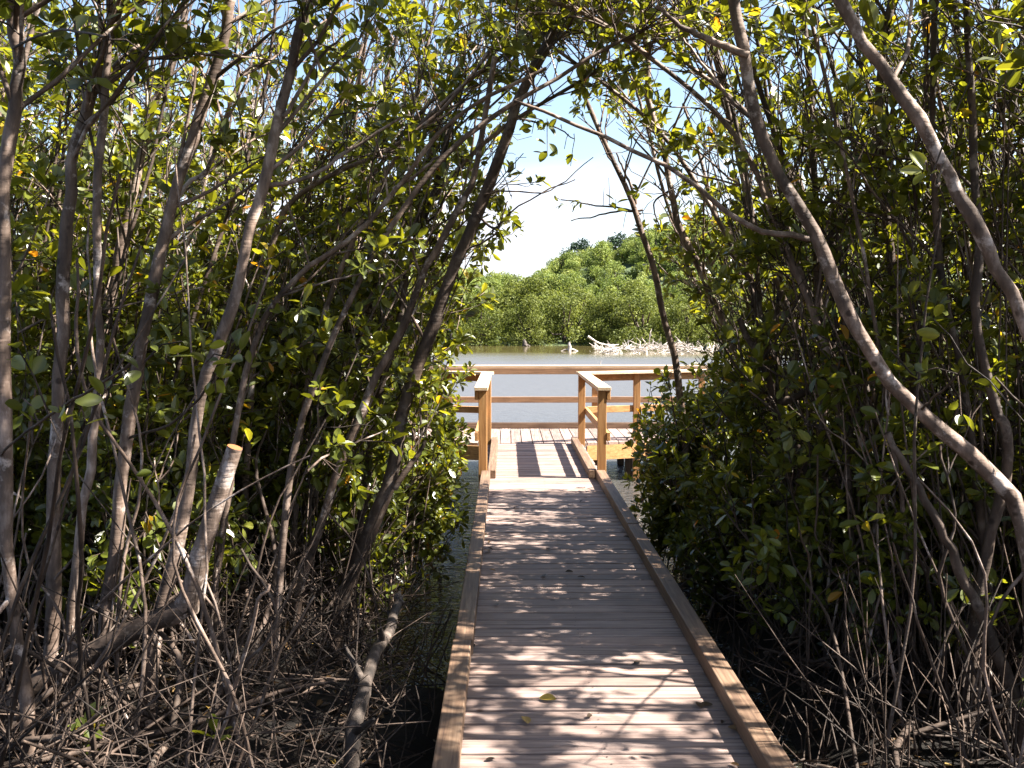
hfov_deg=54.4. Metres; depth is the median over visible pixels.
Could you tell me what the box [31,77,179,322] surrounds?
mangrove tree
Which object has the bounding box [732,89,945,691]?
mangrove tree
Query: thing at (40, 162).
mangrove tree
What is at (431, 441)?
mangrove sapling
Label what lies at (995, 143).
mangrove tree
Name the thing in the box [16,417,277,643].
mangrove bush
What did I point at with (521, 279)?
hill tree
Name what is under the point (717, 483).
mangrove sapling
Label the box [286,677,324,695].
dead branch
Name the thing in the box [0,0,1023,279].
sky
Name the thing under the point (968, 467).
mangrove sapling
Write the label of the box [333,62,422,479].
mangrove tree
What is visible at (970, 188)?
mangrove tree
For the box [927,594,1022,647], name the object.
dead branch
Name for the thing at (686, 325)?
shore tree
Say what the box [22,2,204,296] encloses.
mangrove tree
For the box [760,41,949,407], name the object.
mangrove tree
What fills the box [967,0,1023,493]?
mangrove tree
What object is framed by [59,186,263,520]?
mangrove sapling
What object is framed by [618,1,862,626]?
mangrove tree
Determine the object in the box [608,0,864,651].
mangrove tree
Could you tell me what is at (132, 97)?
mangrove tree
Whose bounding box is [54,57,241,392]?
mangrove tree
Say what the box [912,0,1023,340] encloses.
mangrove tree
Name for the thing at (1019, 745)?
mangrove sapling
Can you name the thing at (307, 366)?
mangrove sapling
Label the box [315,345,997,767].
water
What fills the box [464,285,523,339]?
shore tree
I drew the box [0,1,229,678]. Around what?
mangrove tree
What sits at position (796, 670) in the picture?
dead branch
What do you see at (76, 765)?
dead branch
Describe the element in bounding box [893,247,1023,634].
mangrove sapling
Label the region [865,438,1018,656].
mangrove sapling
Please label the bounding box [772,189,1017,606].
mangrove sapling
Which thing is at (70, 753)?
dead branch
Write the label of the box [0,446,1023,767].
twig litter
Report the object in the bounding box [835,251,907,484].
mangrove sapling
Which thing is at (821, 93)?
mangrove tree
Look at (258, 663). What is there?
dead branch
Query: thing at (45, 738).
dead branch
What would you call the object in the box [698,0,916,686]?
mangrove tree
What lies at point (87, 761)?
dead branch
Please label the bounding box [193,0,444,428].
mangrove tree
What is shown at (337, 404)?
mangrove tree
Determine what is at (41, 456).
mangrove sapling
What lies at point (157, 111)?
mangrove tree
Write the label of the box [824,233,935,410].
mangrove sapling
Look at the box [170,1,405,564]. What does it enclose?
mangrove tree
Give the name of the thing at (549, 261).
hill tree
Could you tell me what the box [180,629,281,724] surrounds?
dead branch
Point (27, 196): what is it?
mangrove tree
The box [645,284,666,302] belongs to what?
hill tree
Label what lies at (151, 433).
mangrove sapling
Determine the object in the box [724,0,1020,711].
mangrove tree
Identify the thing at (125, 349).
mangrove sapling
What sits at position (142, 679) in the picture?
mangrove sapling
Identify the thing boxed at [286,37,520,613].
mangrove tree
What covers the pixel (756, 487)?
mangrove sapling
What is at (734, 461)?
mangrove sapling
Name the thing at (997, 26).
mangrove tree
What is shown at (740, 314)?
shore tree
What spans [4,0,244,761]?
mangrove tree
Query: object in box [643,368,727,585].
mangrove sapling
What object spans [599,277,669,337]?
shore tree
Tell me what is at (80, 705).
dead branch
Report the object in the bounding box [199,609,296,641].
dead branch
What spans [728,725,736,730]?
fallen leaf
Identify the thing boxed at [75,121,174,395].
mangrove tree
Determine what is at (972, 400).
mangrove sapling
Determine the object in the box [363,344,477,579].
mangrove bush
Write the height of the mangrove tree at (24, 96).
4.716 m
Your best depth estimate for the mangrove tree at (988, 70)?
9.07 m
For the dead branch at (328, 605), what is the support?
on the mud bank
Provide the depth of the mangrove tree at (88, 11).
10.33 m
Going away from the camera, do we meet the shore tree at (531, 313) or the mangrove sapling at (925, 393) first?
the mangrove sapling at (925, 393)
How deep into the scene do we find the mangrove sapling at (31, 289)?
7.93 m
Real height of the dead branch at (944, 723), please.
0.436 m
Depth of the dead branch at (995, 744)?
4.37 m
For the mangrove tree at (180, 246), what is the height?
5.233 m
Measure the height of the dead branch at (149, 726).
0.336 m
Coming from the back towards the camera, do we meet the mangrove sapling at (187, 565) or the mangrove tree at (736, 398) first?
the mangrove tree at (736, 398)
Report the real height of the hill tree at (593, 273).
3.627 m
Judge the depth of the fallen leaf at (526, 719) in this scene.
4.20 m
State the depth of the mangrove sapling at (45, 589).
4.46 m
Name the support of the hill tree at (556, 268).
on the hill
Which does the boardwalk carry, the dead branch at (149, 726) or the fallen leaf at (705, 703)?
the fallen leaf at (705, 703)
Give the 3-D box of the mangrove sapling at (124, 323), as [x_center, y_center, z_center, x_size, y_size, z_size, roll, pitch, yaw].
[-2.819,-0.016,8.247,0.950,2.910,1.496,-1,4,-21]
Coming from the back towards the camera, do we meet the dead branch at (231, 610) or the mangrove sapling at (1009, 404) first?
the dead branch at (231, 610)
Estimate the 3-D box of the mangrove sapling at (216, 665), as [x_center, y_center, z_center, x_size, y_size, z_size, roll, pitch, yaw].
[-1.707,0.700,4.539,1.241,2.174,0.142,1,4,8]
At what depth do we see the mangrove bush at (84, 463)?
6.55 m
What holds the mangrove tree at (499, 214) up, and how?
on the mud bank
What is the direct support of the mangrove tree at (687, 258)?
on the mud bank
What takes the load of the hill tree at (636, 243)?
on the hill
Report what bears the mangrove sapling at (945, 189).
on the mud bank
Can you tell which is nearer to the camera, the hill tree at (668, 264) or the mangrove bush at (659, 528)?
the mangrove bush at (659, 528)
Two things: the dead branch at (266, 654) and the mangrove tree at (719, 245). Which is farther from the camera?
the mangrove tree at (719, 245)
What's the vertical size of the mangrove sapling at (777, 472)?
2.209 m
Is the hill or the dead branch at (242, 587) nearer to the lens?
the dead branch at (242, 587)
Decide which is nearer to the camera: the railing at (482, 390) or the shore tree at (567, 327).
the railing at (482, 390)
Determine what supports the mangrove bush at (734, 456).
on the mud bank
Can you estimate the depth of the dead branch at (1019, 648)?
5.71 m
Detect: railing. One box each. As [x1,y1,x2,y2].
[424,365,707,463]
[430,371,493,483]
[576,369,717,478]
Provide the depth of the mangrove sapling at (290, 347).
5.78 m
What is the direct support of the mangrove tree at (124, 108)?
on the mud bank
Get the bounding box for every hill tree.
[456,267,472,281]
[456,277,490,288]
[463,271,487,283]
[466,280,495,301]
[482,270,501,280]
[482,277,502,292]
[499,272,518,296]
[512,274,529,285]
[531,266,558,286]
[537,271,566,296]
[539,257,556,272]
[550,250,585,275]
[552,269,590,293]
[558,237,592,267]
[562,259,585,276]
[573,249,597,266]
[581,265,607,288]
[583,240,617,269]
[583,285,604,298]
[591,231,626,260]
[591,240,612,259]
[591,274,631,301]
[599,260,630,284]
[610,240,634,264]
[621,233,638,255]
[623,231,663,263]
[626,242,672,277]
[633,272,661,299]
[639,225,660,241]
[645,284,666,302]
[656,232,676,256]
[657,250,695,276]
[661,224,689,242]
[662,271,688,291]
[662,283,693,311]
[684,226,713,250]
[701,249,719,270]
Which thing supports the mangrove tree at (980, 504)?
on the mud bank
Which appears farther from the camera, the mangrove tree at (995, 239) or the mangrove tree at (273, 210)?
the mangrove tree at (273, 210)
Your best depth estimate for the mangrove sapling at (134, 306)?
6.70 m
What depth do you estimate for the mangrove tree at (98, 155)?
4.51 m
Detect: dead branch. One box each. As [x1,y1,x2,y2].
[0,595,174,739]
[0,600,33,666]
[0,632,161,724]
[0,682,138,720]
[0,684,109,705]
[0,706,105,750]
[4,637,267,764]
[8,627,257,669]
[10,686,167,767]
[13,588,271,685]
[14,555,99,601]
[22,740,94,767]
[23,585,44,639]
[40,602,326,641]
[70,760,82,767]
[74,682,101,719]
[93,673,229,767]
[98,515,185,697]
[115,680,335,746]
[131,706,201,767]
[147,610,183,740]
[147,738,173,767]
[150,551,187,632]
[175,621,265,674]
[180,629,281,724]
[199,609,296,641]
[202,566,323,590]
[210,596,291,612]
[221,581,272,606]
[242,429,277,676]
[250,620,273,661]
[257,556,337,614]
[286,554,351,579]
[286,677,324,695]
[322,565,345,616]
[384,519,427,552]
[587,335,620,350]
[678,571,716,613]
[757,646,838,671]
[767,482,858,767]
[777,633,797,657]
[794,645,929,680]
[803,682,1005,694]
[807,726,911,767]
[865,745,925,767]
[892,720,914,767]
[912,698,1020,735]
[913,704,969,737]
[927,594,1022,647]
[927,731,1016,764]
[1010,626,1022,661]
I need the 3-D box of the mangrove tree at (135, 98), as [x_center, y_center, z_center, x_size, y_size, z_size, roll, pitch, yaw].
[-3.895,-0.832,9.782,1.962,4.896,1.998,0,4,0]
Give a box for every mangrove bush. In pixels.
[0,394,201,622]
[0,410,68,632]
[0,466,46,626]
[12,364,257,668]
[13,373,220,592]
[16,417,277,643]
[74,363,271,519]
[151,381,304,576]
[258,425,441,631]
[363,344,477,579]
[621,343,730,566]
[648,416,797,619]
[683,345,817,471]
[712,407,847,587]
[726,367,976,689]
[814,418,1023,663]
[929,434,1023,621]
[937,425,1023,659]
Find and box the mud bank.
[0,546,1023,767]
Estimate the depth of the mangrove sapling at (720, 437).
7.32 m
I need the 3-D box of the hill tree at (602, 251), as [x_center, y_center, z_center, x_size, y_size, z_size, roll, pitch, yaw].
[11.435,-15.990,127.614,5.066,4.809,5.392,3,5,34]
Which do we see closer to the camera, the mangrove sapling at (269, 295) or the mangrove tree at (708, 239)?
the mangrove sapling at (269, 295)
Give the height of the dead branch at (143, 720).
0.565 m
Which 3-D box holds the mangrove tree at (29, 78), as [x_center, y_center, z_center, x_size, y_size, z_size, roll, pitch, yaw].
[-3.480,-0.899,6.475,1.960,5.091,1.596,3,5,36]
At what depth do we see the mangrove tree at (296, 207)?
6.95 m
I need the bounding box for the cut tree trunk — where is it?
[0,444,241,720]
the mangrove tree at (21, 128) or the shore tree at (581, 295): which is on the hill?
the shore tree at (581, 295)
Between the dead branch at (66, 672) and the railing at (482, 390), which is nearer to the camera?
the dead branch at (66, 672)
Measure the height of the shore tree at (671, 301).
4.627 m
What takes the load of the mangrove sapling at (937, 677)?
on the mud bank
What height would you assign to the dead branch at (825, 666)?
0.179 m
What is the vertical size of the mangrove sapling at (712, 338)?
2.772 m
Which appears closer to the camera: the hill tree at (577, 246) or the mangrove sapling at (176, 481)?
the mangrove sapling at (176, 481)
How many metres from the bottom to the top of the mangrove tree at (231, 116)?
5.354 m
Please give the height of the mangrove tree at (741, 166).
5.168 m
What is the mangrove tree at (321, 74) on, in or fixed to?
on the mud bank
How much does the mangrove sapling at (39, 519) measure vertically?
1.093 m
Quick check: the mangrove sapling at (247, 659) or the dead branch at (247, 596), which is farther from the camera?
the dead branch at (247, 596)
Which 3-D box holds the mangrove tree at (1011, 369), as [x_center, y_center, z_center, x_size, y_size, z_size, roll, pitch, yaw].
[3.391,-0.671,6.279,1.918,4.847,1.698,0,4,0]
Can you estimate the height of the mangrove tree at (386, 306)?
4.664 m
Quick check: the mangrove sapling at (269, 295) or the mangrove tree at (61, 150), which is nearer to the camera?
the mangrove sapling at (269, 295)
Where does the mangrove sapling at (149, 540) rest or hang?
on the mud bank
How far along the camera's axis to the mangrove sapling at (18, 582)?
4.54 m
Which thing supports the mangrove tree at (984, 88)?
on the mud bank
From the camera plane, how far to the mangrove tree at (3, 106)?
5.46 m
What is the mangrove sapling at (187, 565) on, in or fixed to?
on the mud bank
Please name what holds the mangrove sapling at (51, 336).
on the mud bank
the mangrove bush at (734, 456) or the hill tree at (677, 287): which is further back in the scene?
the hill tree at (677, 287)
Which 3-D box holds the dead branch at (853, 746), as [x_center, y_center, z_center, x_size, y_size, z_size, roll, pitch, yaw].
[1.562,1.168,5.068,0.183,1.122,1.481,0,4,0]
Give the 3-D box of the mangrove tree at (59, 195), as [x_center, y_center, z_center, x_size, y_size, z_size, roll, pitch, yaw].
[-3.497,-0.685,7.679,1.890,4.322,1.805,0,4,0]
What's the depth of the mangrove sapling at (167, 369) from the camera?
7.31 m
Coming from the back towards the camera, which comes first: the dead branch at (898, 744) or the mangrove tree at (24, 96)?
the mangrove tree at (24, 96)
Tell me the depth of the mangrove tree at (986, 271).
7.25 m
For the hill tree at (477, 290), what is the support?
on the hill
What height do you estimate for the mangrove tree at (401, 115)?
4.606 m
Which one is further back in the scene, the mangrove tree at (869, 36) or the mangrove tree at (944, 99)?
the mangrove tree at (944, 99)
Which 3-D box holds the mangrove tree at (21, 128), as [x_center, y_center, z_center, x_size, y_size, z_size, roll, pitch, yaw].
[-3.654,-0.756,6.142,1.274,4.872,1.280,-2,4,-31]
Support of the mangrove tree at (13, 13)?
on the mud bank
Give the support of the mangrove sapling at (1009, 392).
on the mud bank
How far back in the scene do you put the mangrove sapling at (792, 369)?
5.77 m
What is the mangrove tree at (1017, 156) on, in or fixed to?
on the mud bank
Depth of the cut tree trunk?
4.47 m
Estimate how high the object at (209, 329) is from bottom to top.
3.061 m
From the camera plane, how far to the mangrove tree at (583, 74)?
6.78 m
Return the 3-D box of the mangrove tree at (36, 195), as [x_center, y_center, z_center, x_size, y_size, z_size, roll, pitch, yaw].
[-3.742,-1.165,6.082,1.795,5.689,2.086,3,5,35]
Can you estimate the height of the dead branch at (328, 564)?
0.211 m
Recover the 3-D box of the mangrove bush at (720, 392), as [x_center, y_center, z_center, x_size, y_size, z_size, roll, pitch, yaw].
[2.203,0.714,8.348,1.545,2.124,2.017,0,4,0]
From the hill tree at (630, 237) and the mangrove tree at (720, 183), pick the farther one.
the hill tree at (630, 237)
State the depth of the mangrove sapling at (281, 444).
6.86 m
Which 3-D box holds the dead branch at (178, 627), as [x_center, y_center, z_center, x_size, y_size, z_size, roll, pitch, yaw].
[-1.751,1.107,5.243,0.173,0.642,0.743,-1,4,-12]
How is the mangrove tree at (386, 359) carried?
on the mud bank
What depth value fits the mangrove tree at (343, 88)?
4.71 m
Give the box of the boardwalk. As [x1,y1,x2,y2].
[432,437,794,767]
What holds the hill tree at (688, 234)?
on the hill
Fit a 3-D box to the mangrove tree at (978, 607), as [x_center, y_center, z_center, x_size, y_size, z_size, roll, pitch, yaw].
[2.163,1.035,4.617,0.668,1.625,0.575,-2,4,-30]
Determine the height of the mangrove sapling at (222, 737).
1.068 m
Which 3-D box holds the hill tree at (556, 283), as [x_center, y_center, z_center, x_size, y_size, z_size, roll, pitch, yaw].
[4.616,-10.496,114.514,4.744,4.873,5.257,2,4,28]
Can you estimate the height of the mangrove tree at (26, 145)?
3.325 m
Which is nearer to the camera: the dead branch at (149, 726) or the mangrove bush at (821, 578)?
the dead branch at (149, 726)
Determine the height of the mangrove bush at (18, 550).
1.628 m
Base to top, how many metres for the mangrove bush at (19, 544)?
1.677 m
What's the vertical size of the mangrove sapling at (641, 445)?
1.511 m
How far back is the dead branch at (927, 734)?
4.35 m
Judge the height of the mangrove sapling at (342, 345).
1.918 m
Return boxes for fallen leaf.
[521,716,530,722]
[539,693,555,699]
[701,701,712,705]
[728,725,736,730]
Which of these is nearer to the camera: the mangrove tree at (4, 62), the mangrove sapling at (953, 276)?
the mangrove tree at (4, 62)
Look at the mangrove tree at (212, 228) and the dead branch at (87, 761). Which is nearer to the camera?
the dead branch at (87, 761)
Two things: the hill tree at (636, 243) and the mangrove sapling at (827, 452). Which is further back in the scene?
the hill tree at (636, 243)
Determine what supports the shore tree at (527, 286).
on the hill
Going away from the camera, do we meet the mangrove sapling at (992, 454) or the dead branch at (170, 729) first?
the dead branch at (170, 729)
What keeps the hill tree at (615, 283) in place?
on the hill
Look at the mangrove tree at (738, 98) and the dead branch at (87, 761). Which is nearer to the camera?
the dead branch at (87, 761)
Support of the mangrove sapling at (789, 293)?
on the mud bank
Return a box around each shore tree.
[434,285,494,340]
[447,300,515,345]
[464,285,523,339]
[487,274,560,339]
[498,292,559,345]
[516,287,604,345]
[544,280,594,339]
[575,289,640,339]
[582,293,637,345]
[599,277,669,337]
[601,285,681,345]
[637,292,711,342]
[661,294,714,345]
[675,283,724,335]
[706,283,763,336]
[732,297,766,339]
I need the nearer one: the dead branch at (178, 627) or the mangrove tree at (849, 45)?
the dead branch at (178, 627)
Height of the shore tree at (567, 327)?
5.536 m
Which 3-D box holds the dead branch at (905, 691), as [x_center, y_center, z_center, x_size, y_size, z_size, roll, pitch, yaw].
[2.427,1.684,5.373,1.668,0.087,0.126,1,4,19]
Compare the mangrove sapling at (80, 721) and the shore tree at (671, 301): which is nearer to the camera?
the mangrove sapling at (80, 721)
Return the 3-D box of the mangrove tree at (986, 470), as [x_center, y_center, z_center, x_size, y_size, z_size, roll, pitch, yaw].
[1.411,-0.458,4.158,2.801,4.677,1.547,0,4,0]
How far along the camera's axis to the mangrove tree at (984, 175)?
6.91 m
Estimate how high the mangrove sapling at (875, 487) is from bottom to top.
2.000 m
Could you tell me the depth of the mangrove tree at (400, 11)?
6.52 m
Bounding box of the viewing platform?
[415,422,672,474]
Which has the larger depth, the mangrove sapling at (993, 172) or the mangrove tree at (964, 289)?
the mangrove tree at (964, 289)
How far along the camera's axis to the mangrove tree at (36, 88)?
8.93 m
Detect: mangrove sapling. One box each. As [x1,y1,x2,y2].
[0,174,120,766]
[0,246,141,660]
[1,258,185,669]
[4,229,205,656]
[5,210,297,666]
[7,533,26,691]
[13,262,45,431]
[13,319,80,439]
[13,343,175,467]
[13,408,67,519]
[14,290,119,665]
[14,299,270,759]
[14,496,254,651]
[16,225,72,297]
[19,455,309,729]
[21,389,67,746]
[26,215,131,394]
[35,251,142,362]
[37,263,144,480]
[44,265,272,746]
[48,304,99,767]
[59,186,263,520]
[60,242,289,627]
[61,369,200,639]
[66,362,261,651]
[67,572,131,767]
[74,258,247,767]
[86,216,146,767]
[93,427,230,654]
[106,400,236,495]
[109,354,186,427]
[110,310,156,433]
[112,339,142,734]
[118,226,183,378]
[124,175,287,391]
[149,243,289,598]
[159,258,338,658]
[165,364,295,515]
[172,434,253,767]
[173,146,208,767]
[190,163,388,400]
[192,584,270,767]
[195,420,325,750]
[210,335,332,607]
[211,401,371,535]
[211,485,342,767]
[215,549,278,767]
[223,261,286,473]
[232,200,385,493]
[234,329,358,593]
[234,595,314,767]
[236,234,379,594]
[257,340,382,610]
[260,331,378,601]
[317,313,392,591]
[319,413,427,601]
[321,203,473,509]
[416,414,460,523]
[635,405,696,489]
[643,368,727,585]
[663,336,751,472]
[672,399,763,635]
[674,233,748,487]
[688,378,777,600]
[697,466,777,616]
[708,259,822,594]
[714,463,811,658]
[715,343,815,595]
[715,356,811,652]
[727,493,803,681]
[739,340,960,673]
[739,399,856,628]
[740,364,830,523]
[751,275,895,358]
[751,288,1008,640]
[761,265,844,514]
[769,297,930,640]
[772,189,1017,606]
[773,345,941,747]
[776,454,941,701]
[784,232,896,346]
[784,246,899,659]
[797,516,812,737]
[805,261,1023,500]
[806,306,1021,667]
[809,388,969,718]
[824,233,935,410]
[828,255,969,640]
[829,402,861,424]
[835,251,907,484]
[856,286,883,373]
[861,206,1023,654]
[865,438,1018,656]
[866,207,969,440]
[881,211,941,767]
[882,141,992,439]
[892,542,968,767]
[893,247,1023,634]
[896,356,1013,752]
[923,439,969,603]
[928,438,1017,524]
[935,253,984,391]
[936,171,1023,279]
[959,394,1018,543]
[962,469,1021,657]
[983,166,1023,244]
[994,376,1023,407]
[995,385,1023,421]
[1006,734,1023,767]
[1009,414,1023,439]
[1013,428,1023,487]
[1018,678,1023,707]
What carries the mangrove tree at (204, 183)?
on the mud bank
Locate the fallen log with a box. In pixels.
[343,588,404,767]
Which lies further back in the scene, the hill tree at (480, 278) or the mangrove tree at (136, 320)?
the hill tree at (480, 278)
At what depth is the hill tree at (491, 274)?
133.61 m
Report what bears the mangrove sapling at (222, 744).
on the mud bank
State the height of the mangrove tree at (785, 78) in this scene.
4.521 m
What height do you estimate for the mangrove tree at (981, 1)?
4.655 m
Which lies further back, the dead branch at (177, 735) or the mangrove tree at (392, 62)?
the mangrove tree at (392, 62)
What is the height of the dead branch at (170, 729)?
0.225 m
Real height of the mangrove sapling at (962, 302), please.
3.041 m
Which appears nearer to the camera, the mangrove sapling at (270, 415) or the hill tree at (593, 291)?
the mangrove sapling at (270, 415)
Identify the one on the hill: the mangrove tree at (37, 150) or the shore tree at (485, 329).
the shore tree at (485, 329)
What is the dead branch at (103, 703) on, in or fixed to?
on the mud bank
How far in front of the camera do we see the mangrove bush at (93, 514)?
5.50 m
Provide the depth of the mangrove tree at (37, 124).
7.49 m
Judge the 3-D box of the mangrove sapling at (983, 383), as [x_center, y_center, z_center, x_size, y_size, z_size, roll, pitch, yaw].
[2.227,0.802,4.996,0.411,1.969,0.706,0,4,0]
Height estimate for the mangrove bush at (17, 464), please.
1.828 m
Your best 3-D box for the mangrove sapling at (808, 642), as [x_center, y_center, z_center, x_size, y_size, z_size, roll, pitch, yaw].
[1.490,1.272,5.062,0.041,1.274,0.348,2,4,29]
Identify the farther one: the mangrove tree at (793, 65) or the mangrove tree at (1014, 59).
the mangrove tree at (793, 65)
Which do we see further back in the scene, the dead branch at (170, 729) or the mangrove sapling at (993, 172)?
the mangrove sapling at (993, 172)
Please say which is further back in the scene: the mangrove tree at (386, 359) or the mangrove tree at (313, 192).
the mangrove tree at (313, 192)
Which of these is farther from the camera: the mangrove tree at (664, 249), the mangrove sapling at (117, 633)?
the mangrove tree at (664, 249)
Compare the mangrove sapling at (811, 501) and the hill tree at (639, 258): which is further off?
the hill tree at (639, 258)
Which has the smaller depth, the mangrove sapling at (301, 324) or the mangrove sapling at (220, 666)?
the mangrove sapling at (220, 666)
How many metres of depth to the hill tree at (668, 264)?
113.98 m
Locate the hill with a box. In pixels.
[171,215,1005,344]
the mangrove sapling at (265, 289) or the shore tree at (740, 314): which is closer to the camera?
the mangrove sapling at (265, 289)
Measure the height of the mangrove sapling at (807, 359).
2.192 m
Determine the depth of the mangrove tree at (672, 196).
7.50 m
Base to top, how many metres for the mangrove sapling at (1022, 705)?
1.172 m
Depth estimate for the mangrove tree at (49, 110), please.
8.52 m
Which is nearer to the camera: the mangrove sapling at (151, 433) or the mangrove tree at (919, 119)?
the mangrove tree at (919, 119)
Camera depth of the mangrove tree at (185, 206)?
9.36 m
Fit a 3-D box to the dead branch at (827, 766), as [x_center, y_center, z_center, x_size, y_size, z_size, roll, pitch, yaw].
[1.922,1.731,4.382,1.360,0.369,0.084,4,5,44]
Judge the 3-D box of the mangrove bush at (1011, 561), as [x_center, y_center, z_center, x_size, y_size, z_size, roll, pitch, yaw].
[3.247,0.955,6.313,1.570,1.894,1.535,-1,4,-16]
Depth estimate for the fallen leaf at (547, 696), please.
4.42 m
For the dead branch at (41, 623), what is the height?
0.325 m
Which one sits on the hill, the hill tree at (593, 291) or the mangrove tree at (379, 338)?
the hill tree at (593, 291)
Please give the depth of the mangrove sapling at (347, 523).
6.88 m
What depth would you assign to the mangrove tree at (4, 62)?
5.21 m
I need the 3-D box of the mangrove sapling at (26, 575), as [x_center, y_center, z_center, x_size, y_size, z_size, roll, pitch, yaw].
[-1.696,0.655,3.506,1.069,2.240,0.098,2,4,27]
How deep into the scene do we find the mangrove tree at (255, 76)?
6.07 m
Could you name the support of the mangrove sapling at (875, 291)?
on the mud bank
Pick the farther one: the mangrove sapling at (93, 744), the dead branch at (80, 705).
the dead branch at (80, 705)
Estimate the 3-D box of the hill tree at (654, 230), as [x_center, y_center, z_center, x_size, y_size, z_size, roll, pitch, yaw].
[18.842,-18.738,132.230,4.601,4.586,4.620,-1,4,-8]
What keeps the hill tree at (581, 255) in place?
on the hill
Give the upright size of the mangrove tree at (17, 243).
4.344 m
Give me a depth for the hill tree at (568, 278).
114.10 m
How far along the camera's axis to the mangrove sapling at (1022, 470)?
4.99 m
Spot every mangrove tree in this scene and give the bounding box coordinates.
[0,0,39,354]
[0,0,97,415]
[0,0,111,363]
[0,0,193,767]
[0,0,266,650]
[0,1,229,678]
[0,2,218,400]
[0,12,200,492]
[0,16,96,396]
[0,27,12,73]
[0,55,35,473]
[0,82,63,189]
[1,0,88,264]
[1,2,96,267]
[1,40,49,141]
[2,14,181,343]
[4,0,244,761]
[4,1,66,267]
[11,0,244,651]
[11,136,35,270]
[11,159,61,202]
[12,55,109,270]
[12,126,26,430]
[13,10,157,237]
[14,0,361,562]
[15,0,329,745]
[18,98,94,273]
[20,44,86,275]
[21,69,141,265]
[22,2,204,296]
[24,86,178,318]
[26,172,110,340]
[29,46,159,314]
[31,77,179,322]
[47,0,306,486]
[54,0,351,706]
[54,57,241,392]
[55,51,174,304]
[61,2,232,371]
[74,17,192,271]
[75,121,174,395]
[92,0,364,496]
[105,0,241,299]
[117,102,239,391]
[119,0,331,395]
[123,3,318,355]
[135,0,407,726]
[145,39,246,306]
[154,27,300,321]
[158,23,278,318]
[161,0,546,680]
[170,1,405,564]
[170,21,326,288]
[172,0,354,593]
[177,156,302,305]
[189,0,467,517]
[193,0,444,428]
[201,72,287,230]
[220,0,596,617]
[229,0,620,562]
[234,112,280,330]
[243,68,397,378]
[246,0,429,553]
[252,19,428,546]
[257,0,486,591]
[259,0,524,512]
[261,0,525,615]
[263,0,418,379]
[267,0,803,677]
[271,68,389,306]
[280,4,599,674]
[281,63,431,532]
[283,142,345,282]
[284,40,395,301]
[285,32,520,587]
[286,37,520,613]
[287,0,665,603]
[287,31,521,641]
[291,1,567,608]
[296,0,455,544]
[296,0,712,565]
[316,0,635,677]
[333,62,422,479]
[428,0,860,672]
[449,0,808,605]
[496,0,880,454]
[514,0,1023,755]
[554,44,703,581]
[566,14,801,594]
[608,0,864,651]
[609,20,781,431]
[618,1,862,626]
[658,5,836,365]
[662,0,841,638]
[663,0,827,596]
[668,93,871,396]
[683,45,788,480]
[692,11,858,397]
[694,190,880,635]
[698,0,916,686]
[707,0,979,687]
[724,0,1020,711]
[729,18,844,350]
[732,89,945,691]
[742,0,988,704]
[755,44,917,358]
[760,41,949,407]
[764,0,1016,441]
[764,0,1023,666]
[764,0,1023,736]
[782,0,1023,628]
[784,0,961,388]
[804,0,1020,765]
[806,83,1009,441]
[817,0,1023,414]
[822,0,994,651]
[827,61,932,363]
[832,0,1023,767]
[832,55,966,332]
[864,0,1023,662]
[865,160,991,443]
[874,0,1023,482]
[879,0,1023,382]
[883,30,1023,337]
[884,431,1021,767]
[886,0,1023,667]
[905,0,1023,213]
[908,21,1013,325]
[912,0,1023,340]
[913,0,1023,96]
[923,0,1023,287]
[923,0,1023,471]
[926,263,977,437]
[927,188,1016,330]
[936,64,1023,392]
[939,4,1018,334]
[946,81,1023,392]
[949,120,1023,391]
[950,0,1023,92]
[965,110,1018,347]
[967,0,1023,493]
[989,112,1017,239]
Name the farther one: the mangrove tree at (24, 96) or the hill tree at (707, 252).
the hill tree at (707, 252)
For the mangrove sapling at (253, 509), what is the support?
on the mud bank
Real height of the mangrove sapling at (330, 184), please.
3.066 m
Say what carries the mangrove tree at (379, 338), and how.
on the mud bank
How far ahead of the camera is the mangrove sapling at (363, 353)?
6.96 m
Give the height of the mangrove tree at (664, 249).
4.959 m
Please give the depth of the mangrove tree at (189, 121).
10.99 m
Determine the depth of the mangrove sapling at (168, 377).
6.83 m
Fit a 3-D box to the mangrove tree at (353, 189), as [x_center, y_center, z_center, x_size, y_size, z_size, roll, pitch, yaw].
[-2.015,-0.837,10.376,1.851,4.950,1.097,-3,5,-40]
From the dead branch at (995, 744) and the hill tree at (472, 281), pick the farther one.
the hill tree at (472, 281)
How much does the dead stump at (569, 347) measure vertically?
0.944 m
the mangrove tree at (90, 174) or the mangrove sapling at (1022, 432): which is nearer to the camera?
the mangrove sapling at (1022, 432)
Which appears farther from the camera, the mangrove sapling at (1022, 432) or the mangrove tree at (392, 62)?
the mangrove tree at (392, 62)
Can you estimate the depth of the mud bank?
5.19 m
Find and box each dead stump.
[522,339,529,345]
[562,342,576,350]
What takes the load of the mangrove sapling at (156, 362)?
on the mud bank
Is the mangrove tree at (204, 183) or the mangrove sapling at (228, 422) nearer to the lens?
the mangrove sapling at (228, 422)
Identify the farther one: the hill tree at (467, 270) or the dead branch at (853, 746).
the hill tree at (467, 270)
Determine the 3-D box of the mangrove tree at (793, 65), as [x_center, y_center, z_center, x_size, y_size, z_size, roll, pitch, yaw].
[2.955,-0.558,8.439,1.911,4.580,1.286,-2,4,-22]

